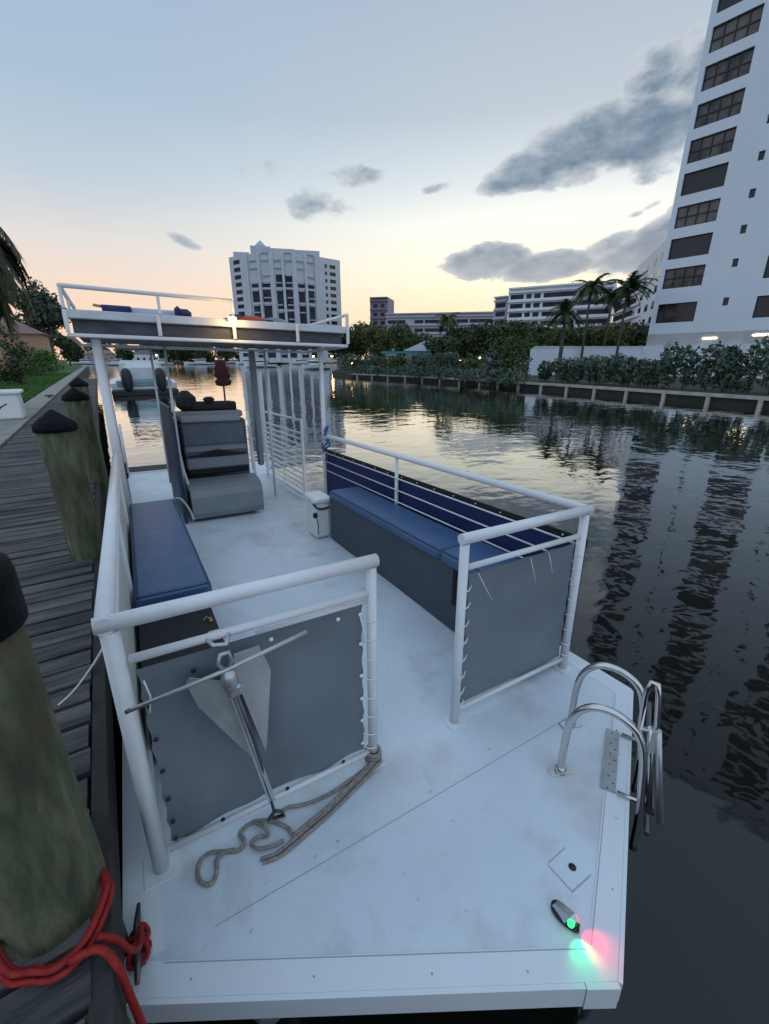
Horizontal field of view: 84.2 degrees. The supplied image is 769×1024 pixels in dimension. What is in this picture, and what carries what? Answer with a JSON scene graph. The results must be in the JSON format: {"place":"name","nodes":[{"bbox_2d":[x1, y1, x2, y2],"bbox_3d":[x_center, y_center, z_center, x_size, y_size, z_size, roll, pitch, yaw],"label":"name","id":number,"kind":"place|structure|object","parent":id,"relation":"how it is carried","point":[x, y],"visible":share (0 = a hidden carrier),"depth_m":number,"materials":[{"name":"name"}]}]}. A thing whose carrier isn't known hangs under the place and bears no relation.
{"place":"outdoors","nodes":[
{"label":"outdoors","id":0,"kind":"place"},
{"bbox_2d":[0,362,82,402],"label":"lawn","id":1,"kind":"structure","parent":0,"point":[70,369],"depth_m":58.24,"materials":[{"name":"plant"}]},
{"bbox_2d":[0,227,34,335],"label":"palm tree","id":2,"kind":"object","parent":1,"relation":"on","point":[10,259],"visible":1,"depth_m":11.19,"materials":[{"name":"green plant"}]},
{"bbox_2d":[0,325,39,384],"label":"dark shrub","id":3,"kind":"object","parent":1,"relation":"on","point":[10,374],"visible":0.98,"depth_m":25.55,"materials":[{"name":"green plant"}]},
{"bbox_2d":[0,318,54,369],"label":"house","id":4,"kind":"structure","parent":1,"relation":"on","point":[36,339],"depth_m":61.46,"materials":[{"name":"paint"}]},
{"bbox_2d":[14,345,55,376],"bbox_3d":[-32.044,-13.641,39.107,3.451,3.146,3.498,-12,23,-30],"label":"green bush","id":5,"kind":"object","parent":1,"relation":"on","point":[39,357],"visible":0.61,"depth_m":39.07,"materials":[{"name":"green plant"}]},
{"bbox_2d":[8,276,70,365],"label":"broadleaf tree","id":6,"kind":"object","parent":1,"relation":"on","point":[47,317],"visible":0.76,"depth_m":81.60,"materials":[{"name":"green plant"}]},
{"bbox_2d":[33,348,66,372],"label":"green bush","id":7,"kind":"object","parent":1,"relation":"on","point":[55,359],"visible":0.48,"depth_m":50.25,"materials":[{"name":"green plant"}]},
{"bbox_2d":[55,334,80,365],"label":"broadleaf tree","id":8,"kind":"object","parent":1,"relation":"on","point":[71,351],"visible":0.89,"depth_m":95.50,"materials":[{"name":"green plant"}]},
{"bbox_2d":[0,366,87,447],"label":"walkway","id":9,"kind":"structure","parent":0,"point":[34,406],"depth_m":13.80,"materials":[{"name":"concrete"}]},
{"bbox_2d":[0,389,26,419],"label":"dock box","id":10,"kind":"object","parent":9,"relation":"on","point":[12,406],"visible":1,"depth_m":10.71,"materials":[{"name":"white plastic"}]},
{"bbox_2d":[0,366,89,448],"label":"bank retaining wall","id":11,"kind":"structure","parent":9,"relation":"attached to","point":[84,374],"depth_m":41.32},
{"bbox_2d":[56,360,365,363],"bbox_3d":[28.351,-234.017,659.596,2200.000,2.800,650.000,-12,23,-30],"label":"bank ground","id":12,"kind":"structure","parent":0,"point":[175,362],"depth_m":261.30,"materials":[{"name":"plant"}]},
{"bbox_2d":[60,342,86,361],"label":"broadleaf tree","id":13,"kind":"object","parent":12,"relation":"on","point":[79,355],"visible":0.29,"depth_m":231.43,"materials":[{"name":"green plant"}]},
{"bbox_2d":[83,349,115,361],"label":"house","id":14,"kind":"structure","parent":12,"relation":"on","point":[109,355],"depth_m":224.38,"materials":[{"name":"tile"}]},
{"bbox_2d":[113,344,133,359],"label":"broadleaf tree","id":15,"kind":"object","parent":12,"relation":"on","point":[127,354],"visible":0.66,"depth_m":237.92,"materials":[{"name":"green plant"}]},
{"bbox_2d":[133,350,158,359],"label":"house","id":16,"kind":"structure","parent":12,"relation":"on","point":[142,355],"depth_m":236.46,"materials":[{"name":"grey"}]},
{"bbox_2d":[154,345,176,361],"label":"broadleaf tree","id":17,"kind":"object","parent":12,"relation":"on","point":[160,352],"visible":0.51,"depth_m":242.38,"materials":[{"name":"green plant"}]},
{"bbox_2d":[171,346,192,361],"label":"broadleaf tree","id":18,"kind":"object","parent":12,"relation":"on","point":[182,355],"visible":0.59,"depth_m":246.75,"materials":[{"name":"green plant"}]},
{"bbox_2d":[192,346,217,361],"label":"broadleaf tree","id":19,"kind":"object","parent":12,"relation":"on","point":[210,356],"visible":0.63,"depth_m":250.73,"materials":[{"name":"green plant"}]},
{"bbox_2d":[215,347,235,361],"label":"broadleaf tree","id":20,"kind":"object","parent":12,"relation":"on","point":[226,356],"visible":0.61,"depth_m":254.13,"materials":[{"name":"green plant"}]},
{"bbox_2d":[229,240,341,362],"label":"condominium tower","id":21,"kind":"structure","parent":12,"relation":"on","point":[296,286],"depth_m":196.15,"materials":[{"name":"white concrete"}]},
{"bbox_2d":[286,289,293,308],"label":"window","id":22,"kind":"structure","parent":21,"relation":"in","point":[289,293],"depth_m":194.48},
{"bbox_2d":[299,304,306,323],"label":"window","id":23,"kind":"structure","parent":21,"relation":"in","point":[303,319],"depth_m":198.44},
{"bbox_2d":[0,0,712,358],"label":"sky","id":24,"kind":"structure","parent":0,"point":[450,155],"materials":[{"name":"blue"}]},
{"bbox_2d":[59,359,768,1023],"bbox_3d":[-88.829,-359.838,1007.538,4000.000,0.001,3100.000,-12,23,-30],"label":"water","id":25,"kind":"structure","parent":0,"point":[673,595],"depth_m":5.24,"materials":[{"name":"black liquid"}]},
{"bbox_2d":[31,410,102,635],"bbox_3d":[-2.334,1.244,3.681,0.266,4.167,0.266,-12,23,-30],"label":"dock piling","id":26,"kind":"object","parent":25,"relation":"in","point":[56,433],"visible":0.52,"depth_m":3.08,"materials":[{"name":"wood"}]},
{"bbox_2d":[0,552,156,1023],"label":"dock piling","id":27,"kind":"object","parent":25,"relation":"in","point":[52,863],"visible":0.66,"depth_m":1.03,"materials":[{"name":"wood"}]},
{"bbox_2d":[0,378,126,1023],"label":"timber dock","id":28,"kind":"object","parent":27,"relation":"on","point":[58,586],"visible":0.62,"depth_m":2.10,"materials":[{"name":"grey wood"}]},
{"bbox_2d":[0,866,146,1023],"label":"mooring rope","id":29,"kind":"object","parent":27,"relation":"attached to","point":[73,958],"visible":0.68,"depth_m":1.08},
{"bbox_2d":[61,387,108,521],"bbox_3d":[-3.657,0.504,5.707,0.278,4.187,0.278,-12,23,-30],"label":"dock piling","id":30,"kind":"object","parent":25,"relation":"in","point":[77,405],"visible":0.42,"depth_m":5.12,"materials":[{"name":"wood"}]},
{"bbox_2d":[69,377,108,486],"bbox_3d":[-5.222,-0.312,7.945,0.278,4.207,0.278,-12,23,-30],"label":"dock piling","id":31,"kind":"object","parent":25,"relation":"in","point":[79,384],"visible":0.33,"depth_m":7.34,"materials":[{"name":"wood"}]},
{"bbox_2d":[110,348,178,396],"bbox_3d":[-19.539,-11.206,34.085,4.400,3.510,9.701,-11,23,-29],"label":"power catamaran","id":32,"kind":"object","parent":25,"relation":"on","point":[135,378],"visible":0.85,"depth_m":30.84,"materials":[{"name":"white"}]},
{"bbox_2d":[184,358,214,364],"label":"moored boat","id":33,"kind":"object","parent":25,"relation":"on","point":[199,362],"visible":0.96,"depth_m":194.05,"materials":[{"name":"white plastic"}]},
{"bbox_2d":[243,358,276,367],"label":"motor yacht","id":34,"kind":"object","parent":25,"relation":"on","point":[259,363],"visible":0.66,"depth_m":129.92,"materials":[{"name":"white plastic"}]},
{"bbox_2d":[301,360,331,369],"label":"moored boat","id":35,"kind":"object","parent":25,"relation":"on","point":[313,365],"visible":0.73,"depth_m":105.17,"materials":[{"name":"white plastic"}]},
{"bbox_2d":[56,283,662,1023],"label":"pontoon boat","id":36,"kind":"object","parent":25,"relation":"on","point":[464,847],"visible":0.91,"depth_m":1.82,"materials":[{"name":"paint"}]},
{"bbox_2d":[58,648,101,705],"bbox_3d":[-1.353,0.669,1.952,0.022,0.308,0.320,13,24,33],"label":"mooring line","id":37,"kind":"object","parent":36,"relation":"attached to","point":[82,679],"visible":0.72,"depth_m":1.95,"materials":[{"name":"fabric"}]},
{"bbox_2d":[125,921,151,971],"bbox_3d":[-0.791,1.389,1.355,0.090,0.082,0.113,-10,20,-29],"label":"cleat rope","id":38,"kind":"object","parent":36,"relation":"on","point":[147,943],"visible":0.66,"depth_m":1.34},
{"bbox_2d":[93,304,191,316],"bbox_3d":[-2.452,-2.039,4.354,0.882,0.102,0.100,-10,20,-29],"label":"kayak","id":39,"kind":"object","parent":36,"relation":"on","point":[117,308],"visible":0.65,"depth_m":4.26,"materials":[{"name":"blue plastic"}]},
{"bbox_2d":[174,306,190,316],"bbox_3d":[-2.085,-2.057,4.393,0.155,0.108,0.120,-10,20,-29],"label":"bag","id":40,"kind":"object","parent":36,"relation":"on","point":[178,311],"visible":0.78,"depth_m":4.34,"materials":[{"name":"blue fabric"}]},
{"bbox_2d":[124,628,307,821],"bbox_3d":[-0.556,0.864,1.555,0.576,0.909,0.165,-10,20,-29],"label":"anchor","id":41,"kind":"object","parent":36,"relation":"on","point":[246,675],"visible":0.98,"depth_m":1.49,"materials":[{"name":"metal"}]},
{"bbox_2d":[214,356,231,400],"bbox_3d":[-2.780,-1.626,7.509,0.309,2.101,0.274,-10,20,-29],"label":"furled umbrella","id":42,"kind":"object","parent":36,"relation":"on","point":[222,375],"visible":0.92,"depth_m":7.20,"materials":[{"name":"red fabric"}]},
{"bbox_2d":[222,314,265,320],"bbox_3d":[-1.634,-2.190,4.841,0.563,0.092,0.126,-4,20,-11],"label":"orange kayak","id":43,"kind":"object","parent":36,"relation":"on","point":[250,318],"visible":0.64,"depth_m":4.81,"materials":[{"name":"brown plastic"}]},
{"bbox_2d":[195,744,382,886],"bbox_3d":[-0.334,1.246,1.770,0.850,0.083,0.201,-13,24,-33],"label":"anchor rope","id":44,"kind":"object","parent":36,"relation":"on","point":[356,781],"visible":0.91,"depth_m":1.73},
{"bbox_2d":[304,491,330,537],"bbox_3d":[-0.767,0.031,4.905,0.235,0.480,0.345,-10,20,-29],"label":"cooler","id":45,"kind":"object","parent":36,"relation":"on","point":[318,513],"visible":0.99,"depth_m":4.80,"materials":[{"name":"white plastic"}]},
{"bbox_2d":[332,363,768,396],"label":"bank ground","id":46,"kind":"structure","parent":0,"point":[757,390],"depth_m":31.57,"materials":[{"name":"plant"}]},
{"bbox_2d":[325,329,358,369],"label":"broadleaf tree","id":47,"kind":"object","parent":46,"relation":"on","point":[352,335],"visible":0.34,"depth_m":71.81,"materials":[{"name":"green plant"}]},
{"bbox_2d":[335,352,365,372],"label":"shrub","id":48,"kind":"object","parent":46,"relation":"on","point":[351,361],"visible":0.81,"depth_m":58.64,"materials":[{"name":"green plant"}]},
{"bbox_2d":[344,320,373,358],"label":"broadleaf tree","id":49,"kind":"object","parent":46,"relation":"on","point":[359,348],"visible":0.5,"depth_m":74.85,"materials":[{"name":"green plant"}]},
{"bbox_2d":[342,365,378,375],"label":"ground shrub","id":50,"kind":"object","parent":46,"relation":"on","point":[357,370],"visible":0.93,"depth_m":54.81,"materials":[{"name":"green plant"}]},
{"bbox_2d":[359,353,388,373],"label":"shrub","id":51,"kind":"object","parent":46,"relation":"on","point":[372,361],"visible":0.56,"depth_m":57.01,"materials":[{"name":"green plant"}]},
{"bbox_2d":[358,321,397,360],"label":"broadleaf tree","id":52,"kind":"object","parent":46,"relation":"on","point":[378,341],"visible":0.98,"depth_m":67.49,"materials":[{"name":"green plant"}]},
{"bbox_2d":[369,297,393,358],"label":"grey stair tower","id":53,"kind":"structure","parent":46,"relation":"on","point":[380,307],"depth_m":197.24,"materials":[{"name":"grey"}]},
{"bbox_2d":[370,365,405,375],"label":"ground shrub","id":54,"kind":"object","parent":46,"relation":"on","point":[386,367],"visible":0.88,"depth_m":51.74,"materials":[{"name":"green plant"}]},
{"bbox_2d":[380,353,411,373],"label":"shrub","id":55,"kind":"object","parent":46,"relation":"on","point":[397,360],"visible":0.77,"depth_m":53.13,"materials":[{"name":"green plant"}]},
{"bbox_2d":[389,320,420,355],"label":"broadleaf tree","id":56,"kind":"object","parent":46,"relation":"on","point":[409,339],"visible":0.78,"depth_m":72.64,"materials":[{"name":"green plant"}]},
{"bbox_2d":[381,351,429,372],"bbox_3d":[3.348,-20.554,58.400,7.500,2.740,2.600,1,20,3],"label":"teal awning","id":57,"kind":"object","parent":46,"relation":"on","point":[400,352],"visible":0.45,"depth_m":56.81,"materials":[{"name":"teal fabric"}]},
{"bbox_2d":[391,366,430,376],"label":"ground shrub","id":58,"kind":"object","parent":46,"relation":"on","point":[401,370],"visible":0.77,"depth_m":48.71,"materials":[{"name":"green plant"}]},
{"bbox_2d":[404,351,434,379],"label":"shrub","id":59,"kind":"object","parent":46,"relation":"on","point":[421,361],"visible":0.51,"depth_m":48.85,"materials":[{"name":"green plant"}]},
{"bbox_2d":[409,365,453,377],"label":"ground shrub","id":60,"kind":"object","parent":46,"relation":"on","point":[430,368],"visible":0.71,"depth_m":46.22,"materials":[{"name":"green plant"}]},
{"bbox_2d":[403,341,461,368],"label":"house","id":61,"kind":"structure","parent":46,"relation":"on","point":[419,347],"depth_m":67.81,"materials":[{"name":"grey"}]},
{"bbox_2d":[386,311,493,362],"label":"long low apartments","id":62,"kind":"structure","parent":46,"relation":"on","point":[419,323],"depth_m":193.45,"materials":[{"name":"paint"}]},
{"bbox_2d":[421,335,460,364],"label":"broadleaf tree","id":63,"kind":"object","parent":46,"relation":"on","point":[444,344],"visible":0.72,"depth_m":54.50,"materials":[{"name":"green plant"}]},
{"bbox_2d":[425,350,466,380],"bbox_3d":[6.760,-16.049,46.711,3.940,3.323,4.407,-12,23,-30],"label":"shrub","id":64,"kind":"object","parent":46,"relation":"on","point":[448,363],"visible":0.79,"depth_m":46.11,"materials":[{"name":"green plant"}]},
{"bbox_2d":[432,312,460,336],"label":"palm tree","id":65,"kind":"object","parent":46,"relation":"on","point":[444,321],"visible":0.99,"depth_m":59.19,"materials":[{"name":"green plant"}]},
{"bbox_2d":[431,366,472,379],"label":"ground shrub","id":66,"kind":"object","parent":46,"relation":"on","point":[444,372],"visible":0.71,"depth_m":41.68,"materials":[{"name":"green plant"}]},
{"bbox_2d":[443,324,485,364],"bbox_3d":[11.231,-24.021,62.663,7.623,6.578,7.205,-2,20,-6],"label":"broadleaf tree","id":67,"kind":"object","parent":46,"relation":"on","point":[466,338],"visible":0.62,"depth_m":60.63,"materials":[{"name":"green plant"}]},
{"bbox_2d":[451,354,487,381],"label":"shrub","id":68,"kind":"object","parent":46,"relation":"on","point":[474,362],"visible":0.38,"depth_m":42.29,"materials":[{"name":"green plant"}]},
{"bbox_2d":[451,367,509,382],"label":"ground shrub","id":69,"kind":"object","parent":46,"relation":"on","point":[466,373],"visible":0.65,"depth_m":37.60,"materials":[{"name":"green plant"}]},
{"bbox_2d":[468,319,502,361],"bbox_3d":[14.728,-25.462,65.209,7.351,7.663,7.913,-12,23,-30],"label":"broadleaf tree","id":70,"kind":"object","parent":46,"relation":"on","point":[486,332],"visible":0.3,"depth_m":63.05,"materials":[{"name":"green plant"}]},
{"bbox_2d":[471,350,508,383],"bbox_3d":[9.600,-13.205,38.812,3.406,3.157,3.406,-12,23,-30],"label":"shrub","id":71,"kind":"object","parent":46,"relation":"on","point":[487,364],"visible":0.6,"depth_m":38.15,"materials":[{"name":"green plant"}]},
{"bbox_2d":[491,295,508,359],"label":"stair end block","id":72,"kind":"structure","parent":46,"relation":"on","point":[501,308],"depth_m":156.84,"materials":[{"name":"paint"}]},
{"bbox_2d":[470,367,535,386],"bbox_3d":[9.348,-10.766,33.927,5.208,1.576,2.539,6,21,17],"label":"ground shrub","id":73,"kind":"object","parent":46,"relation":"on","point":[521,374],"visible":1,"depth_m":33.86,"materials":[{"name":"green plant"}]},
{"bbox_2d":[482,319,538,356],"bbox_3d":[17.791,-23.228,59.631,6.211,7.173,7.185,-12,23,-30],"label":"broadleaf tree","id":74,"kind":"object","parent":46,"relation":"on","point":[516,326],"visible":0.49,"depth_m":58.44,"materials":[{"name":"green plant"}]},
{"bbox_2d":[487,328,538,387],"bbox_3d":[11.269,-13.730,37.936,4.060,4.857,4.005,-12,23,-30],"label":"round shrub","id":75,"kind":"object","parent":46,"relation":"on","point":[513,357],"visible":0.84,"depth_m":37.48,"materials":[{"name":"green plant"}]},
{"bbox_2d":[520,318,558,366],"bbox_3d":[22.852,-25.779,65.767,8.972,7.819,7.349,-12,23,-30],"label":"broadleaf tree","id":76,"kind":"object","parent":46,"relation":"on","point":[540,330],"visible":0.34,"depth_m":64.37,"materials":[{"name":"green plant"}]},
{"bbox_2d":[351,373,768,408],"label":"seawall","id":77,"kind":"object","parent":46,"relation":"on","point":[728,399],"visible":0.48,"depth_m":29.74,"materials":[{"name":"concrete"}]},
{"bbox_2d":[506,281,616,363],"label":"white condominium block","id":78,"kind":"structure","parent":46,"relation":"on","point":[536,304],"depth_m":146.54,"materials":[{"name":"paint"}]},
{"bbox_2d":[544,291,576,297],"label":"window","id":79,"kind":"structure","parent":78,"relation":"in","point":[568,293],"depth_m":144.49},
{"bbox_2d":[577,309,608,314],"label":"window","id":80,"kind":"structure","parent":78,"relation":"in","point":[592,311],"depth_m":141.40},
{"bbox_2d":[546,325,579,345],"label":"broadleaf tree","id":81,"kind":"object","parent":46,"relation":"on","point":[567,340],"visible":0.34,"depth_m":71.06,"materials":[{"name":"green plant"}]},
{"bbox_2d":[546,298,583,376],"bbox_3d":[18.800,-18.136,44.995,3.932,7.664,3.915,5,20,13],"label":"palm tree","id":82,"kind":"object","parent":46,"relation":"on","point":[564,307],"visible":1,"depth_m":44.03,"materials":[{"name":"green plant"}]},
{"bbox_2d":[536,353,611,383],"bbox_3d":[15.389,-11.739,34.832,2.098,2.323,7.424,-10,22,-26],"label":"sea grape hedge","id":83,"kind":"object","parent":46,"relation":"on","point":[572,371],"visible":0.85,"depth_m":34.43,"materials":[{"name":"green plant"}]},
{"bbox_2d":[568,322,598,345],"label":"broadleaf tree","id":84,"kind":"object","parent":46,"relation":"on","point":[578,340],"visible":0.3,"depth_m":73.30,"materials":[{"name":"green plant"}]},
{"bbox_2d":[528,346,642,374],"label":"white wall","id":85,"kind":"structure","parent":46,"relation":"on","point":[539,355],"depth_m":50.47,"materials":[{"name":"paint"}]},
{"bbox_2d":[571,273,611,361],"bbox_3d":[23.322,-21.174,48.721,4.748,10.860,4.523,-12,23,-30],"label":"palm tree","id":86,"kind":"object","parent":46,"relation":"on","point":[591,288],"visible":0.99,"depth_m":47.53,"materials":[{"name":"green plant"}]},
{"bbox_2d":[597,291,624,345],"bbox_3d":[27.584,-22.286,53.110,3.392,9.980,4.006,-12,23,-30],"label":"palm tree","id":87,"kind":"object","parent":46,"relation":"on","point":[606,311],"visible":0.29,"depth_m":52.77,"materials":[{"name":"green plant"}]},
{"bbox_2d":[590,320,637,345],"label":"broadleaf tree","id":88,"kind":"object","parent":46,"relation":"on","point":[612,334],"visible":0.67,"depth_m":66.90,"materials":[{"name":"green plant"}]},
{"bbox_2d":[609,268,648,340],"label":"angled condominium wing","id":89,"kind":"structure","parent":46,"relation":"on","point":[617,317],"depth_m":121.31,"materials":[{"name":"paint"}]},
{"bbox_2d":[604,270,658,375],"bbox_3d":[26.348,-20.528,47.356,5.153,10.569,5.316,-12,23,-30],"label":"palm tree","id":90,"kind":"object","parent":46,"relation":"on","point":[631,282],"visible":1,"depth_m":45.91,"materials":[{"name":"green plant"}]},
{"bbox_2d":[594,353,669,387],"bbox_3d":[17.529,-10.235,30.438,2.072,2.477,5.971,-9,21,-22],"label":"sea grape hedge","id":91,"kind":"object","parent":46,"relation":"on","point":[642,372],"visible":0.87,"depth_m":30.26,"materials":[{"name":"green plant"}]},
{"bbox_2d":[626,319,649,345],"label":"broadleaf tree","id":92,"kind":"object","parent":46,"relation":"on","point":[641,336],"visible":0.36,"depth_m":68.47,"materials":[{"name":"green plant"}]},
{"bbox_2d":[630,240,665,345],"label":"stepped white block","id":93,"kind":"structure","parent":46,"relation":"on","point":[652,262],"depth_m":101.32,"materials":[{"name":"paint"}]},
{"bbox_2d":[656,340,744,390],"bbox_3d":[19.565,-9.137,26.594,2.263,3.017,5.021,-12,23,-30],"label":"sea grape hedge","id":94,"kind":"object","parent":46,"relation":"on","point":[705,369],"visible":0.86,"depth_m":26.42,"materials":[{"name":"green plant"}]},
{"bbox_2d":[640,0,768,378],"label":"apartment tower","id":95,"kind":"structure","parent":46,"relation":"on","point":[713,285],"depth_m":42.38,"materials":[{"name":"paint"}]},
{"bbox_2d":[656,301,697,322],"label":"window","id":96,"kind":"structure","parent":95,"relation":"in","point":[675,312],"depth_m":47.58,"materials":[{"name":"black glass"}]},
{"bbox_2d":[662,264,705,288],"bbox_3d":[32.641,-25.568,46.416,0.150,1.970,3.850,-15,25,-36],"label":"window","id":97,"kind":"structure","parent":95,"relation":"in","point":[693,275],"depth_m":46.39,"materials":[{"name":"brown glass"}]},
{"bbox_2d":[668,232,712,259],"bbox_3d":[32.641,-28.288,45.438,0.150,1.970,3.850,-15,25,-36],"label":"window","id":98,"kind":"structure","parent":95,"relation":"in","point":[696,245],"depth_m":45.41,"materials":[{"name":"black glass"}]},
{"bbox_2d":[674,198,720,228],"bbox_3d":[32.641,-31.064,44.439,0.150,1.970,3.850,-15,25,-36],"label":"window","id":99,"kind":"structure","parent":95,"relation":"in","point":[704,212],"depth_m":44.40,"materials":[{"name":"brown glass"}]},
{"bbox_2d":[681,162,728,195],"bbox_3d":[32.641,-33.839,43.440,0.150,1.970,3.850,-15,25,-36],"label":"window","id":100,"kind":"structure","parent":95,"relation":"in","point":[712,177],"depth_m":43.40,"materials":[{"name":"black glass"}]},
{"bbox_2d":[687,127,736,163],"bbox_3d":[32.641,-36.474,42.492,0.150,1.970,3.850,-15,25,-36],"label":"window","id":101,"kind":"structure","parent":95,"relation":"in","point":[719,143],"depth_m":42.45,"materials":[{"name":"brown glass"}]},
{"bbox_2d":[694,88,745,128],"bbox_3d":[32.641,-39.203,41.511,0.150,1.970,3.850,-15,25,-36],"label":"window","id":102,"kind":"structure","parent":95,"relation":"in","point":[729,105],"depth_m":41.46,"materials":[{"name":"glass"}]},
{"bbox_2d":[701,47,754,91],"bbox_3d":[32.641,-41.979,40.512,0.150,1.970,3.850,-15,25,-36],"label":"window","id":103,"kind":"structure","parent":95,"relation":"in","point":[738,65],"depth_m":40.45,"materials":[{"name":"glass"}]},
{"bbox_2d":[717,0,742,12],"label":"window","id":104,"kind":"structure","parent":95,"relation":"in","point":[723,4],"depth_m":39.71,"materials":[{"name":"black glass"}]},
{"bbox_2d":[709,4,763,52],"bbox_3d":[32.641,-44.707,39.530,0.150,1.970,3.850,-15,25,-36],"label":"window","id":105,"kind":"structure","parent":95,"relation":"in","point":[746,24],"depth_m":39.47,"materials":[{"name":"glass"}]},
{"bbox_2d":[752,295,768,317],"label":"window","id":106,"kind":"structure","parent":95,"relation":"in","point":[761,309],"depth_m":42.07,"materials":[{"name":"black glass"}]},
{"bbox_2d":[714,334,768,393],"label":"sea grape hedge","id":107,"kind":"object","parent":46,"relation":"on","point":[735,380],"visible":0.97,"depth_m":24.33,"materials":[{"name":"green plant"}]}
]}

